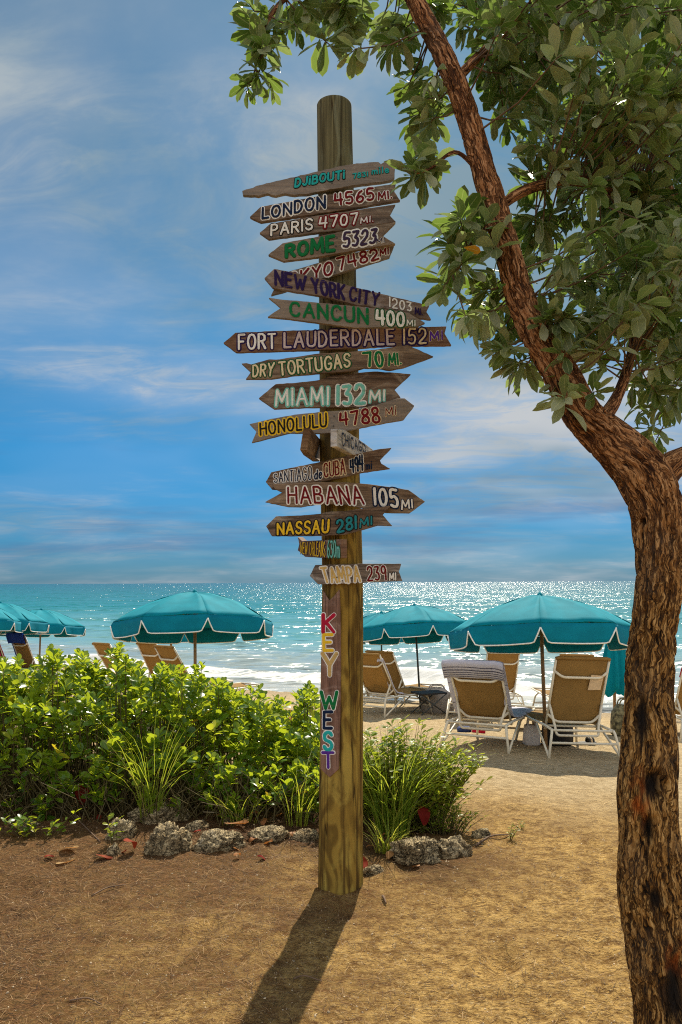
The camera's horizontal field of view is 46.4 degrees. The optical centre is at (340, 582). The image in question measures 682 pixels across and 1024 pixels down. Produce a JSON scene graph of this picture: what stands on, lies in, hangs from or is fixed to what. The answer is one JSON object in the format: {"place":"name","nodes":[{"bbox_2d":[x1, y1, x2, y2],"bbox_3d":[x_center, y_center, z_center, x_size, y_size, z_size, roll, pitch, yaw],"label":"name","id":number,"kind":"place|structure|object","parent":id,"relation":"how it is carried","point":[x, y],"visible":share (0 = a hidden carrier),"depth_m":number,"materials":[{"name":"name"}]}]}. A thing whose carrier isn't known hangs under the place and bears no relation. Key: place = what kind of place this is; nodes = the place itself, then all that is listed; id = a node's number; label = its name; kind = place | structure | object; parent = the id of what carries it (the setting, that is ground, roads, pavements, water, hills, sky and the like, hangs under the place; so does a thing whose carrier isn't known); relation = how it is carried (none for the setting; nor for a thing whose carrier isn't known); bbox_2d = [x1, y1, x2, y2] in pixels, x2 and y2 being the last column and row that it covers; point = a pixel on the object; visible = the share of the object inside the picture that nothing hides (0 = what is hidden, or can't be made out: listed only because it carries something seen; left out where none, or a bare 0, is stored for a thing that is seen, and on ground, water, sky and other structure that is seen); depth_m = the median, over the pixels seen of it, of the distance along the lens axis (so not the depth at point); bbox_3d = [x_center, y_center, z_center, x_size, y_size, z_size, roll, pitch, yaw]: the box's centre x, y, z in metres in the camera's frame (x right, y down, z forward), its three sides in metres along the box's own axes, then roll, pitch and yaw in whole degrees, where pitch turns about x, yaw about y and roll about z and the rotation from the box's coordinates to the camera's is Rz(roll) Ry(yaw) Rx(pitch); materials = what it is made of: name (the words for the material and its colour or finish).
{"place":"outdoors","nodes":[
{"label":"outdoors","id":0,"kind":"place"},
{"bbox_2d":[18,819,40,828],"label":"rock","id":1,"kind":"object","parent":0,"point":[38,823],"visible":0.3,"depth_m":4.89,"materials":[{"name":"stone"}]},
{"bbox_2d":[0,676,681,1023],"bbox_3d":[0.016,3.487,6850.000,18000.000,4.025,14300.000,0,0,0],"label":"ground","id":2,"kind":"structure","parent":0,"point":[590,771],"depth_m":3.56,"materials":[{"name":"beige sand"}]},
{"bbox_2d":[0,608,22,632],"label":"beach umbrella","id":3,"kind":"object","parent":2,"relation":"on","point":[7,623],"visible":0.89,"depth_m":15.89,"materials":[{"name":"teal fabric"}]},
{"bbox_2d":[0,647,32,672],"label":"lounge chair","id":4,"kind":"object","parent":2,"relation":"on","point":[1,653],"visible":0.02,"depth_m":15.79,"materials":[{"name":"beige fabric"}]},
{"bbox_2d":[0,601,49,634],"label":"beach umbrella","id":5,"kind":"object","parent":2,"relation":"on","point":[32,623],"visible":0.77,"depth_m":16.96,"materials":[{"name":"teal fabric"}]},
{"bbox_2d":[12,635,66,669],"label":"lounge chair","id":6,"kind":"object","parent":2,"relation":"on","point":[23,650],"visible":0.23,"depth_m":16.67,"materials":[{"name":"beige fabric"}]},
{"bbox_2d":[6,633,34,662],"bbox_3d":[-6.719,1.380,16.723,0.669,0.668,0.304,0,0,39],"label":"blue towel","id":7,"kind":"object","parent":6,"relation":"hanging from","point":[11,638],"visible":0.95,"depth_m":16.66,"materials":[{"name":"blue fabric"}]},
{"bbox_2d":[0,809,79,838],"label":"trailing weed","id":8,"kind":"object","parent":2,"relation":"on","point":[20,821],"visible":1,"depth_m":4.71,"materials":[{"name":"green plant"}]},
{"bbox_2d":[0,608,85,663],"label":"beach umbrella","id":9,"kind":"object","parent":2,"relation":"on","point":[61,625],"visible":0.64,"depth_m":19.25,"materials":[{"name":"teal fabric"}]},
{"bbox_2d":[59,802,100,841],"bbox_3d":[-1.657,1.503,5.022,0.011,0.024,1.027,0,0,-32],"label":"stick","id":10,"kind":"object","parent":2,"relation":"on","point":[83,825],"visible":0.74,"depth_m":4.87,"materials":[{"name":"brown wood"}]},
{"bbox_2d":[69,997,101,1004],"bbox_3d":[-0.908,1.492,2.843,0.123,0.012,0.025,0,0,8],"label":"stick","id":11,"kind":"object","parent":2,"relation":"on","point":[84,998],"visible":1,"depth_m":2.85,"materials":[{"name":"wood"}]},
{"bbox_2d":[92,642,114,668],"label":"lounge chair","id":12,"kind":"object","parent":2,"relation":"on","point":[100,648],"visible":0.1,"depth_m":13.08,"materials":[{"name":"beige fabric"}]},
{"bbox_2d":[96,854,111,858],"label":"dead leaf","id":13,"kind":"object","parent":2,"relation":"on","point":[108,857],"visible":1,"depth_m":4.32,"materials":[{"name":"plant"}]},
{"bbox_2d":[91,884,125,895],"bbox_3d":[-1.133,1.490,3.872,0.026,0.013,0.189,0,0,42],"label":"stick","id":14,"kind":"object","parent":2,"relation":"on","point":[106,888],"visible":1,"depth_m":3.87,"materials":[{"name":"wood"}]},
{"bbox_2d":[102,813,123,844],"bbox_3d":[-1.302,1.410,4.546,0.130,0.202,0.107,0,0,-32],"label":"leafy sprout","id":15,"kind":"object","parent":2,"relation":"on","point":[111,815],"visible":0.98,"depth_m":4.53,"materials":[{"name":"green plant"}]},
{"bbox_2d":[106,843,120,855],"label":"rock","id":16,"kind":"object","parent":2,"relation":"on","point":[113,849],"visible":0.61,"depth_m":4.38,"materials":[{"name":"stone"}]},
{"bbox_2d":[105,817,136,839],"bbox_3d":[-1.296,1.485,4.697,0.170,0.196,0.157,0,0,9],"label":"rock","id":17,"kind":"object","parent":2,"relation":"on","point":[128,828],"visible":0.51,"depth_m":4.67,"materials":[{"name":"stone"}]},
{"bbox_2d":[124,838,136,848],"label":"dead leaf","id":18,"kind":"object","parent":2,"relation":"on","point":[134,843],"visible":1,"depth_m":4.42,"materials":[{"name":"plant"}]},
{"bbox_2d":[80,709,226,821],"bbox_3d":[-1.190,1.140,4.956,0.968,0.751,1.072,0,0,0],"label":"grass tuft","id":19,"kind":"object","parent":2,"relation":"on","point":[161,796],"visible":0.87,"depth_m":4.99,"materials":[{"name":"green plant"}]},
{"bbox_2d":[123,634,188,645],"bbox_3d":[-3.244,1.418,15.196,1.878,1.991,1.866,0,0,-25],"label":"beach umbrella","id":20,"kind":"object","parent":2,"relation":"on","point":[184,639],"visible":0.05,"depth_m":14.41,"materials":[{"name":"teal fabric"}]},
{"bbox_2d":[127,801,192,824],"bbox_3d":[-1.154,1.504,5.091,0.424,0.192,0.320,0,0,-13],"label":"rock","id":21,"kind":"object","parent":2,"relation":"on","point":[163,813],"visible":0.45,"depth_m":5.01,"materials":[{"name":"stone"}]},
{"bbox_2d":[143,821,192,855],"bbox_3d":[-0.966,1.492,4.464,0.284,0.299,0.213,0,0,-22],"label":"rock","id":22,"kind":"object","parent":2,"relation":"on","point":[168,838],"visible":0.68,"depth_m":4.41,"materials":[{"name":"stone"}]},
{"bbox_2d":[0,642,366,826],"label":"leafy hedge","id":23,"kind":"object","parent":2,"relation":"on","point":[281,735],"visible":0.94,"depth_m":5.50,"materials":[{"name":"green plant"}]},
{"bbox_2d":[75,785,88,804],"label":"dead leaf","id":24,"kind":"object","parent":23,"relation":"hanging from","point":[77,793],"visible":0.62,"depth_m":5.21,"materials":[{"name":"red plant"}]},
{"bbox_2d":[136,642,233,688],"bbox_3d":[-2.652,1.543,13.528,0.798,1.026,1.647,-2,-5,44],"label":"lounge chair","id":25,"kind":"object","parent":2,"relation":"on","point":[149,654],"visible":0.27,"depth_m":13.10,"materials":[{"name":"beige fabric"}]},
{"bbox_2d":[110,589,273,686],"bbox_3d":[-1.960,1.097,10.675,2.029,2.012,2.011,0,0,3],"label":"beach umbrella","id":26,"kind":"object","parent":2,"relation":"on","point":[194,616],"visible":1,"depth_m":10.10,"materials":[{"name":"teal fabric"}]},
{"bbox_2d":[185,820,208,830],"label":"rock","id":27,"kind":"object","parent":2,"relation":"on","point":[195,825],"visible":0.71,"depth_m":4.84,"materials":[{"name":"stone"}]},
{"bbox_2d":[153,645,259,695],"bbox_3d":[-2.080,1.499,12.498,1.671,0.997,0.798,5,-5,-42],"label":"lounge chair","id":28,"kind":"object","parent":2,"relation":"on","point":[167,654],"visible":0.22,"depth_m":12.04,"materials":[{"name":"beige fabric"}]},
{"bbox_2d":[191,828,246,852],"bbox_3d":[-0.701,1.483,4.525,0.315,0.164,0.254,0,0,-21],"label":"rock","id":29,"kind":"object","parent":2,"relation":"on","point":[213,840],"visible":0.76,"depth_m":4.47,"materials":[{"name":"stone"}]},
{"bbox_2d":[225,820,248,823],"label":"dead leaf","id":30,"kind":"object","parent":2,"relation":"on","point":[242,822],"visible":1,"depth_m":4.86,"materials":[{"name":"brown plant"}]},
{"bbox_2d":[198,777,281,825],"bbox_3d":[-0.660,1.378,4.996,0.664,0.280,0.554,0,0,0],"label":"grass tuft","id":31,"kind":"object","parent":2,"relation":"on","point":[237,817],"visible":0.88,"depth_m":5.00,"materials":[{"name":"green plant"}]},
{"bbox_2d":[238,796,264,811],"bbox_3d":[-0.611,1.512,5.363,0.230,0.148,0.176,0,0,-3],"label":"plant","id":32,"kind":"object","parent":2,"relation":"on","point":[244,806],"visible":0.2,"depth_m":5.30,"materials":[{"name":"plant"}]},
{"bbox_2d":[260,818,266,824],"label":"dead leaf","id":33,"kind":"object","parent":2,"relation":"on","point":[263,821],"visible":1,"depth_m":4.97,"materials":[{"name":"brown plant"}]},
{"bbox_2d":[246,825,290,842],"bbox_3d":[-0.428,1.495,4.701,0.261,0.110,0.204,0,0,-25],"label":"rock","id":34,"kind":"object","parent":2,"relation":"on","point":[275,833],"visible":0.85,"depth_m":4.65,"materials":[{"name":"stone"}]},
{"bbox_2d":[261,748,318,826],"bbox_3d":[-0.244,1.286,4.953,0.512,0.477,0.633,0,0,-35],"label":"grass tuft","id":35,"kind":"object","parent":2,"relation":"on","point":[300,817],"visible":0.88,"depth_m":4.94,"materials":[{"name":"green plant"}]},
{"bbox_2d":[291,827,318,842],"bbox_3d":[-0.203,1.500,4.660,0.178,0.118,0.151,0,0,-26],"label":"rock","id":36,"kind":"object","parent":2,"relation":"on","point":[308,835],"visible":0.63,"depth_m":4.63,"materials":[{"name":"stone"}]},
{"bbox_2d":[293,975,321,981],"bbox_3d":[-0.126,1.498,3.016,0.110,0.012,0.024,0,0,7],"label":"stick","id":37,"kind":"object","parent":2,"relation":"on","point":[296,977],"visible":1,"depth_m":3.02,"materials":[{"name":"brown wood"}]},
{"bbox_2d":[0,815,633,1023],"bbox_3d":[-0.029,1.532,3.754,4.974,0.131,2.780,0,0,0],"label":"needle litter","id":38,"kind":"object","parent":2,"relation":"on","point":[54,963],"visible":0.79,"depth_m":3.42,"materials":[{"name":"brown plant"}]},
{"bbox_2d":[317,95,362,894],"bbox_3d":[-0.008,-0.385,3.930,0.229,3.952,0.223,0,0,0],"label":"signpost","id":39,"kind":"object","parent":2,"relation":"on","point":[340,858],"visible":0.53,"depth_m":3.84,"materials":[{"name":"brown wood"}]},
{"bbox_2d":[300,428,319,461],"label":"arrow sign","id":40,"kind":"object","parent":39,"relation":"attached to","point":[310,446],"visible":0.91,"depth_m":3.57,"materials":[{"name":"beige wood"}]},
{"bbox_2d":[242,159,394,197],"bbox_3d":[-0.107,-1.937,3.819,0.731,0.175,0.030,0,0,0],"label":"arrow sign","id":41,"kind":"object","parent":39,"relation":"attached to","point":[340,178],"visible":0.98,"depth_m":3.81,"materials":[{"name":"brown wood"}]},
{"bbox_2d":[298,537,346,558],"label":"arrow sign","id":42,"kind":"object","parent":39,"relation":"attached to","point":[335,548],"visible":1,"depth_m":3.72,"materials":[{"name":"brown wood"}]},
{"bbox_2d":[250,184,399,223],"bbox_3d":[-0.077,-1.816,3.818,0.719,0.182,0.028,0,0,0],"label":"arrow sign","id":43,"kind":"object","parent":39,"relation":"attached to","point":[346,200],"visible":1,"depth_m":3.81,"materials":[{"name":"brown wood"}]},
{"bbox_2d":[260,205,395,240],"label":"arrow sign","id":44,"kind":"object","parent":39,"relation":"attached to","point":[331,223],"visible":0.98,"depth_m":3.81,"materials":[{"name":"brown wood"}]},
{"bbox_2d":[266,448,390,489],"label":"arrow sign","id":45,"kind":"object","parent":39,"relation":"attached to","point":[345,466],"visible":1,"depth_m":3.81,"materials":[{"name":"brown wood"}]},
{"bbox_2d":[266,506,391,536],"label":"arrow sign","id":46,"kind":"object","parent":39,"relation":"attached to","point":[338,523],"visible":1,"depth_m":3.75,"materials":[{"name":"brown wood"}]},
{"bbox_2d":[319,589,340,776],"bbox_3d":[-0.052,0.485,3.830,0.107,0.902,0.018,0,0,14],"label":"vertical name board","id":47,"kind":"object","parent":39,"relation":"attached to","point":[330,690],"visible":1,"depth_m":3.82,"materials":[{"name":"brown wood"}]},
{"bbox_2d":[250,398,413,442],"bbox_3d":[-0.043,-0.769,3.790,0.782,0.207,0.028,0,0,0],"label":"arrow sign","id":48,"kind":"object","parent":39,"relation":"attached to","point":[391,411],"visible":0.97,"depth_m":3.78,"materials":[{"name":"brown wood"}]},
{"bbox_2d":[268,222,395,262],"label":"arrow sign","id":49,"kind":"object","parent":39,"relation":"attached to","point":[351,241],"visible":1,"depth_m":3.78,"materials":[{"name":"beige wood"}]},
{"bbox_2d":[271,246,393,296],"bbox_3d":[-0.040,-1.494,3.818,0.590,0.236,0.028,0,0,0],"label":"arrow sign","id":50,"kind":"object","parent":39,"relation":"attached to","point":[339,265],"visible":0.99,"depth_m":3.81,"materials":[{"name":"brown wood"}]},
{"bbox_2d":[259,371,410,409],"bbox_3d":[-0.030,-0.920,3.818,0.727,0.178,0.028,0,0,0],"label":"arrow sign","id":51,"kind":"object","parent":39,"relation":"attached to","point":[360,390],"visible":0.99,"depth_m":3.81,"materials":[{"name":"brown wood"}]},
{"bbox_2d":[224,326,450,353],"bbox_3d":[-0.017,-1.163,3.818,1.090,0.121,0.028,0,0,0],"label":"arrow sign","id":52,"kind":"object","parent":39,"relation":"attached to","point":[331,339],"visible":0.98,"depth_m":3.81,"materials":[{"name":"brown wood"}]},
{"bbox_2d":[242,345,432,379],"bbox_3d":[-0.017,-1.046,3.790,0.910,0.158,0.028,0,0,0],"label":"arrow sign","id":53,"kind":"object","parent":39,"relation":"attached to","point":[394,358],"visible":1,"depth_m":3.78,"materials":[{"name":"beige wood"}]},
{"bbox_2d":[266,482,424,513],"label":"arrow sign","id":54,"kind":"object","parent":39,"relation":"attached to","point":[360,495],"visible":0.99,"depth_m":3.78,"materials":[{"name":"beige wood"}]},
{"bbox_2d":[268,298,424,328],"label":"arrow sign","id":55,"kind":"object","parent":39,"relation":"attached to","point":[346,316],"visible":1,"depth_m":3.75,"materials":[{"name":"beige wood"}]},
{"bbox_2d":[265,269,430,320],"bbox_3d":[0.032,-1.369,3.790,0.789,0.243,0.028,0,0,0],"label":"arrow sign","id":56,"kind":"object","parent":39,"relation":"attached to","point":[287,281],"visible":0.98,"depth_m":3.78,"materials":[{"name":"brown wood"}]},
{"bbox_2d":[331,429,372,454],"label":"arrow sign","id":57,"kind":"object","parent":39,"relation":"attached to","point":[345,442],"visible":0.96,"depth_m":3.65,"materials":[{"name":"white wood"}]},
{"bbox_2d":[310,564,401,583],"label":"arrow sign","id":58,"kind":"object","parent":39,"relation":"attached to","point":[342,573],"visible":1,"depth_m":3.81,"materials":[{"name":"brown wood"}]},
{"bbox_2d":[363,856,367,867],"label":"dead leaf","id":59,"kind":"object","parent":2,"relation":"on","point":[365,862],"visible":0.45,"depth_m":4.22,"materials":[{"name":"red plant"}]},
{"bbox_2d":[363,864,383,876],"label":"rock","id":60,"kind":"object","parent":2,"relation":"on","point":[372,870],"visible":0.77,"depth_m":4.11,"materials":[{"name":"stone"}]},
{"bbox_2d":[363,611,403,650],"bbox_3d":[0.864,1.648,16.997,1.631,2.076,1.621,0,0,-25],"label":"beach umbrella","id":61,"kind":"object","parent":2,"relation":"on","point":[368,618],"visible":0.2,"depth_m":16.81,"materials":[{"name":"teal fabric"}]},
{"bbox_2d":[364,731,412,782],"bbox_3d":[0.282,1.237,5.005,0.251,0.595,0.328,0,0,37],"label":"broad leaf sprig","id":62,"kind":"object","parent":2,"relation":"on","point":[376,753],"visible":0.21,"depth_m":4.95,"materials":[{"name":"green plant"}]},
{"bbox_2d":[386,851,393,858],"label":"dead leaf","id":63,"kind":"object","parent":2,"relation":"on","point":[389,854],"visible":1,"depth_m":4.29,"materials":[{"name":"brown plant"}]},
{"bbox_2d":[298,717,485,837],"bbox_3d":[0.334,1.177,4.824,1.191,0.706,1.146,0,0,0],"label":"grass clump","id":64,"kind":"object","parent":2,"relation":"on","point":[390,817],"visible":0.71,"depth_m":4.72,"materials":[{"name":"green plant"}]},
{"bbox_2d":[363,816,423,853],"bbox_3d":[0.200,1.398,4.410,0.533,0.228,0.498,0,0,0],"label":"grass fringe","id":65,"kind":"object","parent":2,"relation":"on","point":[384,850],"depth_m":4.42,"materials":[{"name":"green plant"}]},
{"bbox_2d":[363,653,432,717],"bbox_3d":[0.883,1.637,12.928,0.798,0.982,1.693,-2,-5,40],"label":"lounge chair","id":66,"kind":"object","parent":2,"relation":"on","point":[376,678],"visible":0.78,"depth_m":12.45,"materials":[{"name":"beige fabric"}]},
{"bbox_2d":[314,718,492,831],"bbox_3d":[0.383,1.184,4.969,1.015,0.707,0.749,0,0,25],"label":"yellow green weed","id":67,"kind":"object","parent":2,"relation":"on","point":[446,787],"visible":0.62,"depth_m":4.90,"materials":[{"name":"plant"}]},
{"bbox_2d":[363,650,444,711],"bbox_3d":[1.150,1.722,14.146,0.798,1.012,1.648,-2,-5,40],"label":"lounge chair","id":68,"kind":"object","parent":2,"relation":"on","point":[389,659],"visible":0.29,"depth_m":13.57,"materials":[{"name":"beige fabric"}]},
{"bbox_2d":[363,603,466,708],"bbox_3d":[1.333,1.425,14.190,2.029,2.104,2.015,0,0,12],"label":"beach umbrella","id":69,"kind":"object","parent":2,"relation":"on","point":[415,624],"visible":0.81,"depth_m":13.57,"materials":[{"name":"teal fabric"}]},
{"bbox_2d":[389,836,441,865],"bbox_3d":[0.413,1.484,4.328,0.310,0.196,0.212,0,0,-13],"label":"rock","id":70,"kind":"object","parent":2,"relation":"on","point":[406,851],"visible":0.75,"depth_m":4.28,"materials":[{"name":"stone"}]},
{"bbox_2d":[410,690,448,715],"bbox_3d":[1.425,1.962,12.900,0.532,0.380,0.360,0,0,-20],"label":"folding stool","id":71,"kind":"object","parent":2,"relation":"on","point":[429,692],"visible":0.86,"depth_m":12.81,"materials":[{"name":"black fabric"}]},
{"bbox_2d":[421,684,453,713],"bbox_3d":[1.608,1.941,13.300,0.564,0.479,0.406,0,0,0],"label":"canvas bag","id":72,"kind":"object","parent":2,"relation":"on","point":[441,704],"visible":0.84,"depth_m":13.12,"materials":[{"name":"grey fabric"}]},
{"bbox_2d":[410,800,485,835],"bbox_3d":[0.636,1.434,4.851,0.538,0.223,0.304,0,0,0],"label":"weed","id":73,"kind":"object","parent":2,"relation":"on","point":[450,823],"visible":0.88,"depth_m":4.82,"materials":[{"name":"plant"}]},
{"bbox_2d":[418,806,429,825],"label":"dead leaf","id":74,"kind":"object","parent":73,"relation":"on","point":[424,813],"visible":0.96,"depth_m":4.77,"materials":[{"name":"red plant"}]},
{"bbox_2d":[228,0,681,1023],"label":"leaning tree","id":75,"kind":"object","parent":2,"relation":"on","point":[618,112],"visible":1,"depth_m":2.55,"materials":[{"name":"green plant"}]},
{"bbox_2d":[438,835,472,858],"bbox_3d":[0.611,1.500,4.422,0.238,0.176,0.163,0,0,-28],"label":"rock","id":76,"kind":"object","parent":2,"relation":"on","point":[454,846],"visible":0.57,"depth_m":4.38,"materials":[{"name":"stone"}]},
{"bbox_2d":[457,726,471,731],"bbox_3d":[1.626,1.933,10.499,0.194,0.072,0.144,0,0,0],"label":"blue bundle","id":77,"kind":"object","parent":2,"relation":"on","point":[459,729],"visible":0.75,"depth_m":10.44,"materials":[{"name":"blue fabric"}]},
{"bbox_2d":[445,696,499,723],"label":"lounge chair","id":78,"kind":"object","parent":2,"relation":"on","point":[448,705],"visible":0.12,"depth_m":11.72,"materials":[{"name":"beige fabric"}]},
{"bbox_2d":[471,828,490,838],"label":"rock","id":79,"kind":"object","parent":2,"relation":"on","point":[481,833],"visible":0.66,"depth_m":4.77,"materials":[{"name":"stone"}]},
{"bbox_2d":[439,677,536,753],"bbox_3d":[1.795,1.403,9.316,0.798,0.965,1.715,0,-4,27],"label":"lounge chair","id":80,"kind":"object","parent":2,"relation":"on","point":[477,700],"visible":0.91,"depth_m":8.81,"materials":[{"name":"beige fabric"}]},
{"bbox_2d":[441,659,532,717],"bbox_3d":[1.713,1.191,9.166,0.686,0.716,1.375,0,0,27],"label":"striped towel","id":81,"kind":"object","parent":80,"relation":"on","point":[476,669],"visible":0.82,"depth_m":8.64,"materials":[{"name":"white fabric"}]},
{"bbox_2d":[475,834,508,846],"bbox_3d":[0.879,1.516,4.704,0.046,0.027,0.349,0,0,43],"label":"stick","id":82,"kind":"object","parent":2,"relation":"on","point":[481,841],"visible":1,"depth_m":4.72,"materials":[{"name":"wood"}]},
{"bbox_2d":[486,653,524,704],"bbox_3d":[2.831,1.798,14.744,0.798,1.064,1.647,2,-4,-2],"label":"lounge chair","id":83,"kind":"object","parent":2,"relation":"on","point":[510,662],"visible":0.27,"depth_m":14.13,"materials":[{"name":"beige fabric"}]},
{"bbox_2d":[507,824,516,840],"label":"tiny weed","id":84,"kind":"object","parent":2,"relation":"on","point":[511,833],"visible":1,"depth_m":4.75,"materials":[{"name":"green plant"}]},
{"bbox_2d":[522,717,540,745],"bbox_3d":[2.225,1.734,9.300,0.203,0.329,0.163,0,0,0],"label":"tote bag","id":85,"kind":"object","parent":2,"relation":"on","point":[531,735],"visible":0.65,"depth_m":9.23,"materials":[{"name":"fabric"}]},
{"bbox_2d":[447,592,630,748],"bbox_3d":[2.322,1.122,9.223,2.030,2.022,2.010,0,0,-9],"label":"beach umbrella","id":86,"kind":"object","parent":2,"relation":"on","point":[531,624],"visible":0.96,"depth_m":8.61,"materials":[{"name":"teal fabric"}]},
{"bbox_2d":[541,711,573,745],"bbox_3d":[2.537,1.658,9.349,0.366,0.509,0.225,0,0,0],"label":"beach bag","id":87,"kind":"object","parent":2,"relation":"on","point":[556,738],"visible":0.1,"depth_m":9.25,"materials":[{"name":"black fabric"}]},
{"bbox_2d":[531,654,601,717],"bbox_3d":[3.894,1.780,14.043,0.798,1.064,1.647,2,-4,-4],"label":"lounge chair","id":88,"kind":"object","parent":2,"relation":"on","point":[548,691],"visible":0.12,"depth_m":14.29,"materials":[{"name":"beige fabric"}]},
{"bbox_2d":[514,656,619,757],"bbox_3d":[2.492,1.356,9.044,0.798,1.064,1.647,2,-4,-3],"label":"lounge chair","id":89,"kind":"object","parent":2,"relation":"on","point":[577,691],"visible":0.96,"depth_m":8.47,"materials":[{"name":"beige fabric"}]},
{"bbox_2d":[580,737,595,742],"bbox_3d":[2.882,1.864,9.400,0.280,0.091,0.128,0,0,-8],"label":"sandal","id":90,"kind":"object","parent":2,"relation":"on","point":[590,739],"visible":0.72,"depth_m":9.38,"materials":[{"name":"rubber"}]},
{"bbox_2d":[603,644,625,707],"bbox_3d":[3.794,1.388,11.004,0.407,1.780,0.408,0,0,0],"label":"folded umbrella","id":91,"kind":"object","parent":2,"relation":"on","point":[615,684],"visible":0.36,"depth_m":10.88,"materials":[{"name":"teal fabric"}]},
{"bbox_2d":[610,698,623,736],"bbox_3d":[3.771,1.793,10.602,0.346,0.509,0.269,0,0,0],"label":"patterned bag","id":92,"kind":"object","parent":2,"relation":"on","point":[617,714],"visible":0.49,"depth_m":10.51,"materials":[{"name":"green fabric"}]},
{"bbox_2d":[675,672,681,742],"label":"lounge chair","id":93,"kind":"object","parent":2,"relation":"on","point":[678,704],"visible":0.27,"depth_m":10.31,"materials":[{"name":"beige fabric"}]},
{"bbox_2d":[0,581,681,715],"bbox_3d":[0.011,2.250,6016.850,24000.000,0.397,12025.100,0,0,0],"label":"sea","id":94,"kind":"structure","parent":0,"point":[286,657],"depth_m":59.99,"materials":[{"name":"liquid"}]},
{"bbox_2d":[0,0,681,583],"label":"sky","id":95,"kind":"structure","parent":0,"point":[131,248],"materials":[{"name":"blue"}]},
{"bbox_2d":[377,658,403,693],"bbox_3d":[0.774,1.461,12.387,0.113,0.610,0.581,0,0,40],"label":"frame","id":96,"kind":"object","parent":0,"point":[381,660],"visible":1,"depth_m":12.29,"materials":[{"name":"white metal"}]}
]}

